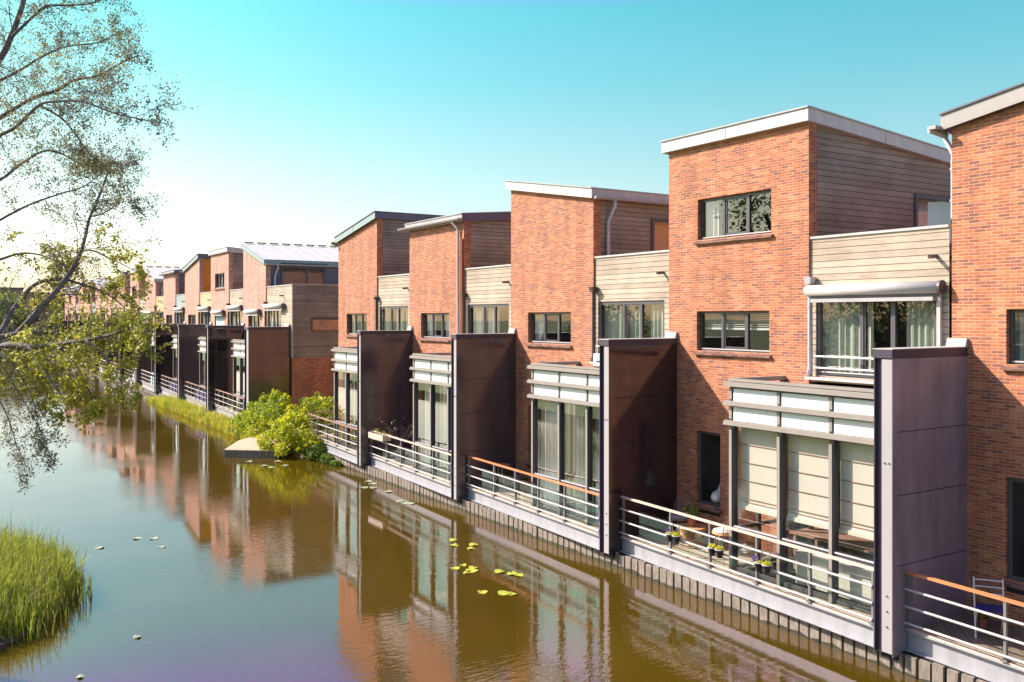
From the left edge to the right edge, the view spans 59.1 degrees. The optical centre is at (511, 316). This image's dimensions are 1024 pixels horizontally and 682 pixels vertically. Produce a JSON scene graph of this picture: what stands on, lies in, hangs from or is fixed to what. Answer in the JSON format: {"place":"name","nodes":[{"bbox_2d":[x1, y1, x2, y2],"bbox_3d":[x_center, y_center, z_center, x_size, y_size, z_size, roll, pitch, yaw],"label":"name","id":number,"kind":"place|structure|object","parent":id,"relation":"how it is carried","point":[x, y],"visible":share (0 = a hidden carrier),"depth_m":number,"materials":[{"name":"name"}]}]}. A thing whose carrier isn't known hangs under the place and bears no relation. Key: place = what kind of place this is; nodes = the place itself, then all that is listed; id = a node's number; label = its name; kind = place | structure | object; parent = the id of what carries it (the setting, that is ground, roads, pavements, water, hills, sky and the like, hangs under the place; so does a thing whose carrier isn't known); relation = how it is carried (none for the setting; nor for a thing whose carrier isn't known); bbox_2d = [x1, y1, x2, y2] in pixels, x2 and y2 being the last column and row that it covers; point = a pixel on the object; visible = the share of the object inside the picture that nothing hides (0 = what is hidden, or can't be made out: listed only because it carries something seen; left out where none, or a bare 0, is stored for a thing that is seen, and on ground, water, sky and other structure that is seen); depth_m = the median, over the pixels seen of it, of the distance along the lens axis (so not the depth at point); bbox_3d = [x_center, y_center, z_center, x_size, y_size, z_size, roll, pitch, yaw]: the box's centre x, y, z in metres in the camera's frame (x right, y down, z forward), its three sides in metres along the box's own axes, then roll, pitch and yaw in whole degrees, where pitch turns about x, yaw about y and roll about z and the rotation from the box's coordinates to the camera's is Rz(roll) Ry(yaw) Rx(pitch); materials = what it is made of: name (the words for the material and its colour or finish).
{"place":"outdoors","nodes":[
{"label":"outdoors","id":0,"kind":"place"},
{"bbox_2d":[0,287,23,341],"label":"brick house","id":1,"kind":"structure","parent":0,"point":[18,291],"depth_m":163.04,"materials":[{"name":"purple brick"}]},
{"bbox_2d":[0,513,92,649],"bbox_3d":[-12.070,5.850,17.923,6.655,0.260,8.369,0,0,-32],"label":"mud bank","id":2,"kind":"structure","parent":0,"point":[4,643],"depth_m":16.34,"materials":[{"name":"green plant"}]},
{"bbox_2d":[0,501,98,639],"bbox_3d":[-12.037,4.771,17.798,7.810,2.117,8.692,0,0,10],"label":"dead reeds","id":3,"kind":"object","parent":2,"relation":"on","point":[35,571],"visible":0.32,"depth_m":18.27,"materials":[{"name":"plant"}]},
{"bbox_2d":[0,0,197,494],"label":"tree","id":4,"kind":"object","parent":2,"relation":"on","point":[126,336],"visible":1,"depth_m":13.68,"materials":[{"name":"green plant"}]},
{"bbox_2d":[0,354,922,681],"bbox_3d":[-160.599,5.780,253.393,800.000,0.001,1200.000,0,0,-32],"label":"water","id":5,"kind":"structure","parent":0,"point":[298,568],"depth_m":19.10,"materials":[{"name":"liquid"}]},
{"bbox_2d":[48,355,228,418],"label":"timber quay","id":6,"kind":"structure","parent":5,"relation":"in","point":[145,390],"depth_m":69.22,"materials":[{"name":"grey wood"}]},
{"bbox_2d":[140,369,154,391],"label":"terrace","id":7,"kind":"structure","parent":6,"relation":"on","point":[148,385],"depth_m":67.53,"materials":[{"name":"paint"}]},
{"bbox_2d":[160,375,177,396],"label":"terrace","id":8,"kind":"structure","parent":6,"relation":"on","point":[172,389],"depth_m":61.40,"materials":[{"name":"paint"}]},
{"bbox_2d":[184,381,206,409],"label":"terrace","id":9,"kind":"structure","parent":6,"relation":"on","point":[199,398],"depth_m":54.75,"materials":[{"name":"paint"}]},
{"bbox_2d":[214,389,244,416],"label":"terrace","id":10,"kind":"structure","parent":6,"relation":"on","point":[228,409],"depth_m":49.30,"materials":[{"name":"paint"}]},
{"bbox_2d":[146,394,264,438],"bbox_3d":[-17.850,5.363,51.588,2.027,0.894,26.163,0,0,-32],"label":"reed strip","id":11,"kind":"object","parent":5,"relation":"on","point":[215,420],"visible":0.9,"depth_m":50.25,"materials":[{"name":"green plant"}]},
{"bbox_2d":[224,436,287,457],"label":"jetty","id":12,"kind":"object","parent":5,"relation":"in","point":[247,447],"visible":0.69,"depth_m":37.10,"materials":[{"name":"beige wood"}]},
{"bbox_2d":[326,452,989,681],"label":"timber quay","id":13,"kind":"structure","parent":5,"relation":"in","point":[916,667],"depth_m":18.38,"materials":[{"name":"grey wood"}]},
{"bbox_2d":[303,444,342,466],"bbox_3d":[-7.467,5.526,35.802,0.797,0.766,2.849,0,0,-41],"label":"bush","id":14,"kind":"object","parent":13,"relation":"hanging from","point":[328,458],"visible":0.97,"depth_m":35.94,"materials":[{"name":"green plant"}]},
{"bbox_2d":[305,410,356,463],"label":"terrace","id":15,"kind":"structure","parent":13,"relation":"on","point":[341,451],"depth_m":35.68,"materials":[{"name":"paint"}]},
{"bbox_2d":[369,430,450,496],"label":"terrace","id":16,"kind":"structure","parent":13,"relation":"on","point":[401,468],"depth_m":30.01,"materials":[{"name":"metal"},{"name":"paint"},{"name":"timber"}]},
{"bbox_2d":[368,428,390,440],"bbox_3d":[-4.705,4.170,32.062,0.320,0.381,1.240,0,0,-32],"label":"planter box","id":17,"kind":"object","parent":16,"relation":"on","point":[376,436],"visible":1,"depth_m":31.82,"materials":[{"name":"concrete"}]},
{"bbox_2d":[381,417,412,459],"bbox_3d":[-3.978,4.353,32.411,1.464,1.574,1.424,0,0,-32],"label":"bare shrub","id":18,"kind":"object","parent":16,"relation":"on","point":[397,451],"visible":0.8,"depth_m":32.40,"materials":[{"name":"brown plant"}]},
{"bbox_2d":[411,445,424,462],"bbox_3d":[-3.148,4.860,31.866,0.540,0.560,0.740,0,0,-32],"label":"storage box","id":19,"kind":"object","parent":16,"relation":"on","point":[421,458],"visible":0.4,"depth_m":31.51,"materials":[{"name":"white plastic"}]},
{"bbox_2d":[465,455,598,549],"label":"terrace","id":20,"kind":"structure","parent":13,"relation":"on","point":[516,503],"depth_m":23.91,"materials":[{"name":"paint"}]},
{"bbox_2d":[500,466,511,486],"bbox_3d":[-0.172,4.797,27.303,0.369,0.685,0.372,0,0,-1],"label":"potted plant","id":21,"kind":"object","parent":20,"relation":"on","point":[506,482],"visible":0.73,"depth_m":27.23,"materials":[{"name":"green plant"}]},
{"bbox_2d":[511,460,525,492],"bbox_3d":[0.192,4.702,26.518,0.444,0.894,0.448,0,0,-2],"label":"folding chair","id":22,"kind":"object","parent":20,"relation":"on","point":[519,476],"visible":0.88,"depth_m":26.43,"materials":[{"name":"grey metal"}]},
{"bbox_2d":[619,496,873,646],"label":"terrace","id":23,"kind":"structure","parent":13,"relation":"on","point":[700,564],"depth_m":17.49,"materials":[{"name":"paint"}]},
{"bbox_2d":[665,523,681,543],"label":"hanging flower pots","id":24,"kind":"object","parent":23,"relation":"hanging from","point":[673,537],"visible":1,"depth_m":19.03,"materials":[{"name":"black plastic"}]},
{"bbox_2d":[667,497,691,536],"bbox_3d":[3.917,4.717,21.130,0.571,0.849,0.620,0,0,-22],"label":"wicker chair","id":25,"kind":"object","parent":23,"relation":"on","point":[677,517],"visible":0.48,"depth_m":21.05,"materials":[{"name":"grey wicker"}]},
{"bbox_2d":[677,523,706,547],"bbox_3d":[4.033,4.915,20.256,0.680,0.409,0.680,0,0,-32],"label":"wicker table","id":26,"kind":"object","parent":23,"relation":"on","point":[699,527],"visible":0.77,"depth_m":20.11,"materials":[{"name":"brown wicker"}]},
{"bbox_2d":[683,501,700,526],"bbox_3d":[4.030,4.436,20.248,0.406,0.548,0.357,0,0,10],"label":"potted plant","id":27,"kind":"object","parent":26,"relation":"on","point":[693,512],"visible":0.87,"depth_m":20.20,"materials":[{"name":"green plant"}]},
{"bbox_2d":[707,536,724,557],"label":"hanging flower pots","id":28,"kind":"object","parent":23,"relation":"hanging from","point":[713,549],"visible":1,"depth_m":17.90,"materials":[{"name":"black plastic"}]},
{"bbox_2d":[712,516,728,544],"bbox_3d":[4.630,4.717,19.688,0.571,0.849,0.620,0,0,28],"label":"wicker chair","id":29,"kind":"object","parent":23,"relation":"on","point":[719,531],"visible":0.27,"depth_m":19.52,"materials":[{"name":"white wicker"}]},
{"bbox_2d":[751,550,771,573],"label":"hanging flower pots","id":30,"kind":"object","parent":23,"relation":"hanging from","point":[759,565],"visible":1,"depth_m":16.83,"materials":[{"name":"black plastic"}]},
{"bbox_2d":[789,526,873,569],"bbox_3d":[6.647,4.750,17.532,0.800,0.760,2.500,0,0,-32],"label":"dining table","id":31,"kind":"object","parent":23,"relation":"on","point":[817,534],"visible":0.33,"depth_m":17.84,"materials":[{"name":"brown wood"}]},
{"bbox_2d":[794,550,870,605],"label":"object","id":32,"kind":"object","parent":23,"relation":"on","point":[859,590],"visible":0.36,"depth_m":16.36,"materials":[{"name":"beige wood"}]},
{"bbox_2d":[904,571,1023,681],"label":"terrace","id":33,"kind":"structure","parent":13,"relation":"on","point":[991,653],"depth_m":14.07,"materials":[{"name":"metal decking"},{"name":"painted metal"},{"name":"orange hardwood"}]},
{"bbox_2d":[973,576,1003,637],"bbox_3d":[7.677,4.702,14.521,0.448,0.894,0.444,0,0,23],"label":"folding chair","id":34,"kind":"object","parent":33,"relation":"on","point":[990,608],"visible":0.7,"depth_m":14.57,"materials":[{"name":"blue plastic"}]},
{"bbox_2d":[47,353,954,668],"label":"ground","id":35,"kind":"structure","parent":0,"point":[473,501],"depth_m":42.22,"materials":[{"name":"green soil"}]},
{"bbox_2d":[65,286,78,319],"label":"brick house","id":36,"kind":"structure","parent":35,"relation":"on","point":[67,312],"depth_m":125.92,"materials":[{"name":"brick"}]},
{"bbox_2d":[70,289,77,319],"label":"brick house","id":37,"kind":"structure","parent":35,"relation":"on","point":[74,301],"depth_m":119.12,"materials":[{"name":"brick"}]},
{"bbox_2d":[76,282,85,319],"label":"brick house","id":38,"kind":"structure","parent":35,"relation":"on","point":[81,290],"depth_m":114.29,"materials":[{"name":"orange brick"}]},
{"bbox_2d":[86,280,94,320],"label":"brick house","id":39,"kind":"structure","parent":35,"relation":"on","point":[92,304],"depth_m":106.23,"materials":[{"name":"brick"}]},
{"bbox_2d":[83,278,116,332],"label":"brick house","id":40,"kind":"structure","parent":35,"relation":"on","point":[99,299],"depth_m":101.33,"materials":[{"name":"brick"}]},
{"bbox_2d":[94,322,105,371],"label":"privacy screen","id":41,"kind":"object","parent":35,"relation":"on","point":[95,342],"visible":0.16,"depth_m":89.58,"materials":[{"name":"metal"}]},
{"bbox_2d":[102,282,116,321],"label":"brick house","id":42,"kind":"structure","parent":35,"relation":"on","point":[110,313],"depth_m":94.21,"materials":[{"name":"brick"}]},
{"bbox_2d":[105,322,118,375],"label":"privacy screen","id":43,"kind":"object","parent":35,"relation":"on","point":[109,355],"visible":0.18,"depth_m":83.33,"materials":[{"name":"metal"}]},
{"bbox_2d":[105,272,129,366],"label":"brick house","id":44,"kind":"structure","parent":35,"relation":"on","point":[127,280],"depth_m":87.38,"materials":[{"name":"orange brick"}]},
{"bbox_2d":[118,269,144,360],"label":"brick house","id":45,"kind":"structure","parent":35,"relation":"on","point":[133,287],"depth_m":81.35,"materials":[{"name":"brick"}]},
{"bbox_2d":[119,322,144,377],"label":"privacy screen","id":46,"kind":"object","parent":35,"relation":"on","point":[121,357],"visible":0.12,"depth_m":76.99,"materials":[{"name":"metal"}]},
{"bbox_2d":[135,322,163,386],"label":"privacy screen","id":47,"kind":"object","parent":35,"relation":"on","point":[144,362],"visible":0.31,"depth_m":70.84,"materials":[{"name":"metal"}]},
{"bbox_2d":[133,266,182,370],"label":"brick house","id":48,"kind":"structure","parent":35,"relation":"on","point":[156,281],"depth_m":75.56,"materials":[{"name":"brick"}]},
{"bbox_2d":[150,269,184,376],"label":"brick house","id":49,"kind":"structure","parent":35,"relation":"on","point":[174,292],"depth_m":68.58,"materials":[{"name":"brick"}]},
{"bbox_2d":[177,311,184,323],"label":"french window","id":50,"kind":"structure","parent":49,"relation":"in","point":[180,315],"depth_m":67.13,"materials":[{"name":"clear glass"}]},
{"bbox_2d":[154,322,185,394],"bbox_3d":[-24.602,2.980,64.956,2.118,5.200,0.482,0,0,-32],"label":"privacy screen","id":51,"kind":"object","parent":35,"relation":"on","point":[165,367],"visible":0.52,"depth_m":64.55,"materials":[{"name":"metal"}]},
{"bbox_2d":[171,254,210,382],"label":"brick house","id":52,"kind":"structure","parent":35,"relation":"on","point":[196,268],"depth_m":62.31,"materials":[{"name":"orange brick"}]},
{"bbox_2d":[171,335,176,382],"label":"bay window","id":53,"kind":"structure","parent":52,"relation":"in","point":[174,341],"depth_m":61.44,"materials":[{"name":"metal"}]},
{"bbox_2d":[201,311,210,323],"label":"french window","id":54,"kind":"structure","parent":52,"relation":"in","point":[205,316],"depth_m":60.91,"materials":[{"name":"clear glass"}]},
{"bbox_2d":[177,322,211,399],"bbox_3d":[-20.614,2.980,58.663,2.118,5.200,0.482,0,0,-32],"label":"privacy screen","id":55,"kind":"object","parent":35,"relation":"on","point":[188,335],"visible":0.7,"depth_m":58.28,"materials":[{"name":"metal"}]},
{"bbox_2d":[198,247,242,391],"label":"brick house","id":56,"kind":"structure","parent":35,"relation":"on","point":[226,285],"depth_m":56.01,"materials":[{"name":"brick"}]},
{"bbox_2d":[198,337,205,391],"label":"bay window","id":57,"kind":"structure","parent":56,"relation":"in","point":[202,348],"depth_m":54.97,"materials":[{"name":"metal"}]},
{"bbox_2d":[214,273,224,289],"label":"window","id":58,"kind":"structure","parent":56,"relation":"in","point":[219,277],"depth_m":57.79,"materials":[{"name":"clear glass"}]},
{"bbox_2d":[231,310,242,324],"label":"french window","id":59,"kind":"structure","parent":56,"relation":"in","point":[236,316],"depth_m":54.58,"materials":[{"name":"clear glass"}]},
{"bbox_2d":[206,323,244,411],"bbox_3d":[-16.625,2.980,52.370,2.118,5.200,0.482,0,0,-32],"label":"privacy screen","id":60,"kind":"object","parent":35,"relation":"on","point":[219,359],"visible":0.69,"depth_m":52.01,"materials":[{"name":"metal"}]},
{"bbox_2d":[244,324,289,414],"bbox_3d":[-12.389,2.980,45.686,2.118,5.200,0.682,0,0,-32],"label":"privacy screen","id":61,"kind":"object","parent":35,"relation":"on","point":[267,360],"visible":0.77,"depth_m":45.38,"materials":[{"name":"metal"}]},
{"bbox_2d":[231,242,337,419],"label":"brick house","id":62,"kind":"structure","parent":35,"relation":"on","point":[295,288],"depth_m":47.84,"materials":[{"name":"brick"},{"name":"metal"},{"name":"timber"}]},
{"bbox_2d":[231,339,244,411],"bbox_3d":[-13.517,3.185,47.913,1.715,3.871,3.904,0,0,-32],"label":"bay window","id":63,"kind":"structure","parent":62,"relation":"in","point":[238,348],"depth_m":48.32,"materials":[{"name":"metal"}]},
{"bbox_2d":[250,314,259,326],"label":"window","id":64,"kind":"structure","parent":62,"relation":"in","point":[254,320],"depth_m":51.55,"materials":[{"name":"clear glass"}]},
{"bbox_2d":[268,311,280,326],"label":"french window","id":65,"kind":"structure","parent":62,"relation":"in","point":[274,317],"depth_m":48.44,"materials":[{"name":"clear glass"}]},
{"bbox_2d":[281,266,324,284],"bbox_3d":[-11.726,-2.205,50.584,2.950,1.330,0.258,0,0,-32],"label":"side window","id":66,"kind":"structure","parent":62,"relation":"in","point":[289,274],"depth_m":50.63,"materials":[{"name":"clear glass"}]},
{"bbox_2d":[311,317,337,330],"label":"slot window","id":67,"kind":"structure","parent":62,"relation":"in","point":[317,323],"depth_m":46.84,"materials":[{"name":"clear glass"}]},
{"bbox_2d":[256,404,326,457],"bbox_3d":[-9.112,4.770,37.224,2.463,2.074,3.739,0,0,-32],"label":"bush","id":68,"kind":"object","parent":35,"relation":"on","point":[285,433],"visible":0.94,"depth_m":37.05,"materials":[{"name":"green plant"}]},
{"bbox_2d":[297,391,340,432],"bbox_3d":[-8.529,4.449,41.600,1.768,2.307,4.549,0,0,-42],"label":"bush","id":69,"kind":"object","parent":35,"relation":"on","point":[323,404],"visible":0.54,"depth_m":41.54,"materials":[{"name":"green plant"}]},
{"bbox_2d":[357,326,412,468],"bbox_3d":[-4.719,2.980,33.582,2.120,5.200,0.342,0,0,-32],"label":"privacy screen","id":70,"kind":"object","parent":35,"relation":"on","point":[384,376],"visible":0.96,"depth_m":33.39,"materials":[{"name":"metal"}]},
{"bbox_2d":[330,211,444,449],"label":"brick house","id":71,"kind":"structure","parent":35,"relation":"on","point":[373,270],"depth_m":37.26,"materials":[{"name":"orange brick"}]},
{"bbox_2d":[331,347,356,449],"bbox_3d":[-4.686,3.195,36.745,4.675,3.891,5.110,0,0,-32],"label":"bay window","id":72,"kind":"structure","parent":71,"relation":"in","point":[344,357],"depth_m":35.79,"materials":[{"name":"metal"}]},
{"bbox_2d":[345,313,366,336],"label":"window","id":73,"kind":"structure","parent":71,"relation":"in","point":[357,322],"depth_m":39.56,"materials":[{"name":"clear glass"}]},
{"bbox_2d":[380,306,407,334],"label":"french window","id":74,"kind":"structure","parent":71,"relation":"in","point":[391,317],"depth_m":36.40,"materials":[{"name":"clear glass"}]},
{"bbox_2d":[397,211,510,479],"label":"brick house","id":75,"kind":"structure","parent":35,"relation":"on","point":[460,273],"depth_m":31.10,"materials":[{"name":"brick"}]},
{"bbox_2d":[419,389,424,438],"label":"low window","id":76,"kind":"structure","parent":75,"relation":"in","point":[423,390],"depth_m":33.43,"materials":[{"name":"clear glass"}]},
{"bbox_2d":[410,352,450,479],"bbox_3d":[-0.816,3.195,30.638,4.675,3.891,5.110,0,0,-32],"label":"bay window","id":77,"kind":"structure","parent":75,"relation":"in","point":[439,365],"depth_m":29.88,"materials":[{"name":"metal"}]},
{"bbox_2d":[419,313,449,341],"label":"window","id":78,"kind":"structure","parent":75,"relation":"in","point":[435,325],"depth_m":33.09,"materials":[{"name":"clear glass"}]},
{"bbox_2d":[468,304,508,333],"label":"french window","id":79,"kind":"structure","parent":75,"relation":"in","point":[482,318],"depth_m":30.33,"materials":[{"name":"clear glass"}]},
{"bbox_2d":[451,328,515,503],"bbox_3d":[-0.856,2.980,27.488,2.120,5.200,0.352,0,0,-32],"label":"privacy screen","id":80,"kind":"object","parent":35,"relation":"on","point":[483,396],"visible":0.99,"depth_m":27.27,"materials":[{"name":"metal"}]},
{"bbox_2d":[504,180,668,526],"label":"brick house","id":81,"kind":"structure","parent":35,"relation":"on","point":[589,267],"depth_m":24.95,"materials":[{"name":"orange brick"}]},
{"bbox_2d":[525,405,540,467],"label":"low window","id":82,"kind":"structure","parent":81,"relation":"in","point":[539,408],"depth_m":27.91,"materials":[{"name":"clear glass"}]},
{"bbox_2d":[525,312,571,347],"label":"window","id":83,"kind":"structure","parent":81,"relation":"in","point":[546,327],"depth_m":27.37,"materials":[{"name":"clear glass"}]},
{"bbox_2d":[527,361,598,526],"bbox_3d":[3.039,3.195,24.557,4.675,3.891,5.110,0,0,-32],"label":"bay window","id":84,"kind":"structure","parent":81,"relation":"in","point":[566,420],"depth_m":23.29,"materials":[{"name":"metal"}]},
{"bbox_2d":[589,300,663,367],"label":"french window","id":85,"kind":"structure","parent":81,"relation":"in","point":[617,319],"depth_m":23.67,"materials":[{"name":"clear glass"}]},
{"bbox_2d":[651,218,668,250],"bbox_3d":[4.560,-2.285,26.243,1.900,1.230,0.250,0,0,-32],"label":"side window","id":86,"kind":"structure","parent":81,"relation":"in","point":[659,227],"depth_m":26.20,"materials":[{"name":"clear glass"}]},
{"bbox_2d":[599,332,677,558],"bbox_3d":[3.006,2.980,21.394,2.120,5.200,0.382,0,0,-32],"label":"privacy screen","id":87,"kind":"object","parent":35,"relation":"on","point":[637,418],"visible":0.98,"depth_m":21.14,"materials":[{"name":"metal"}]},
{"bbox_2d":[660,105,951,613],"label":"brick house","id":88,"kind":"structure","parent":35,"relation":"on","point":[810,257],"depth_m":19.01,"materials":[{"name":"orange brick"}]},
{"bbox_2d":[693,431,721,513],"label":"low window","id":89,"kind":"structure","parent":88,"relation":"in","point":[709,442],"depth_m":21.83,"materials":[{"name":"black glass"}]},
{"bbox_2d":[711,484,719,502],"bbox_3d":[4.792,4.095,20.983,0.340,0.450,0.345,0,0,-32],"label":"animal ornament","id":90,"kind":"object","parent":88,"relation":"in","point":[715,496],"visible":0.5,"depth_m":20.87,"materials":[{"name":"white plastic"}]},
{"bbox_2d":[693,311,771,357],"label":"window","id":91,"kind":"structure","parent":88,"relation":"in","point":[731,331],"depth_m":21.81,"materials":[{"name":"clear glass"}]},
{"bbox_2d":[694,189,772,244],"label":"window","id":92,"kind":"structure","parent":88,"relation":"in","point":[746,213],"depth_m":21.26,"materials":[{"name":"clear glass"}]},
{"bbox_2d":[723,375,873,613],"bbox_3d":[6.904,3.195,18.458,4.675,3.891,5.110,0,0,-32],"label":"bay window","id":93,"kind":"structure","parent":88,"relation":"in","point":[813,456],"depth_m":16.88,"materials":[{"name":"fabric"}]},
{"bbox_2d":[804,285,951,388],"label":"french window","id":94,"kind":"structure","parent":88,"relation":"in","point":[847,332],"depth_m":18.00,"materials":[{"name":"clear glass"}]},
{"bbox_2d":[914,194,951,244],"bbox_3d":[10.211,-2.225,21.277,3.070,1.310,0.250,0,0,-32],"label":"side window","id":95,"kind":"structure","parent":88,"relation":"in","point":[929,210],"depth_m":21.15,"materials":[{"name":"clear glass"}]},
{"bbox_2d":[872,338,967,660],"bbox_3d":[6.911,2.980,15.232,2.120,5.200,0.372,0,0,-32],"label":"privacy screen","id":96,"kind":"object","parent":35,"relation":"on","point":[920,460],"visible":0.98,"depth_m":14.92,"materials":[{"name":"metal"}]},
{"bbox_2d":[927,82,1023,628],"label":"brick house","id":97,"kind":"structure","parent":35,"relation":"on","point":[986,149],"depth_m":15.31,"materials":[{"name":"orange brick"}]},
{"bbox_2d":[1000,309,1023,370],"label":"window","id":98,"kind":"structure","parent":97,"relation":"in","point":[1016,315],"depth_m":15.11,"materials":[{"name":"clear glass"}]},
{"bbox_2d":[1000,477,1023,590],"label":"low window","id":99,"kind":"structure","parent":97,"relation":"in","point":[1015,485],"depth_m":15.11,"materials":[{"name":"black glass"}]},
{"bbox_2d":[0,0,1023,291],"label":"sky","id":100,"kind":"structure","parent":0,"point":[311,118],"materials":[{"name":"blue"}]},
{"bbox_2d":[970,612,992,627],"bbox_3d":[7.822,5.004,14.932,0.345,0.273,0.373,0,0,-32],"label":"potted plant","id":101,"kind":"object","parent":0,"point":[983,619],"visible":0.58,"depth_m":14.90,"materials":[{"name":"green plant"}]},
{"bbox_3d":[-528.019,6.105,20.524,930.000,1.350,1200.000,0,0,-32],"label":"grass bank","id":102,"kind":"structure","parent":0,"visible":0},
{"bbox_2d":[0,286,25,343],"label":"tree","id":103,"kind":"object","parent":102,"relation":"on","point":[6,300],"visible":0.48,"depth_m":147.28,"materials":[{"name":"green plant"}]},
{"bbox_2d":[0,307,42,339],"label":"tree","id":104,"kind":"object","parent":102,"relation":"on","point":[17,325],"visible":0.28,"depth_m":139.88,"materials":[{"name":"green plant"}]},
{"bbox_2d":[23,292,64,341],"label":"brick house","id":105,"kind":"structure","parent":102,"relation":"on","point":[32,295],"depth_m":165.72,"materials":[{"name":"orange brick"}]},
{"bbox_2d":[227,389,295,436],"bbox_3d":[-11.739,4.496,41.950,2.012,2.417,5.527,0,0,-42],"label":"bush","id":106,"kind":"object","parent":102,"relation":"on","point":[256,419],"visible":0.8,"depth_m":40.97,"materials":[{"name":"green plant"}]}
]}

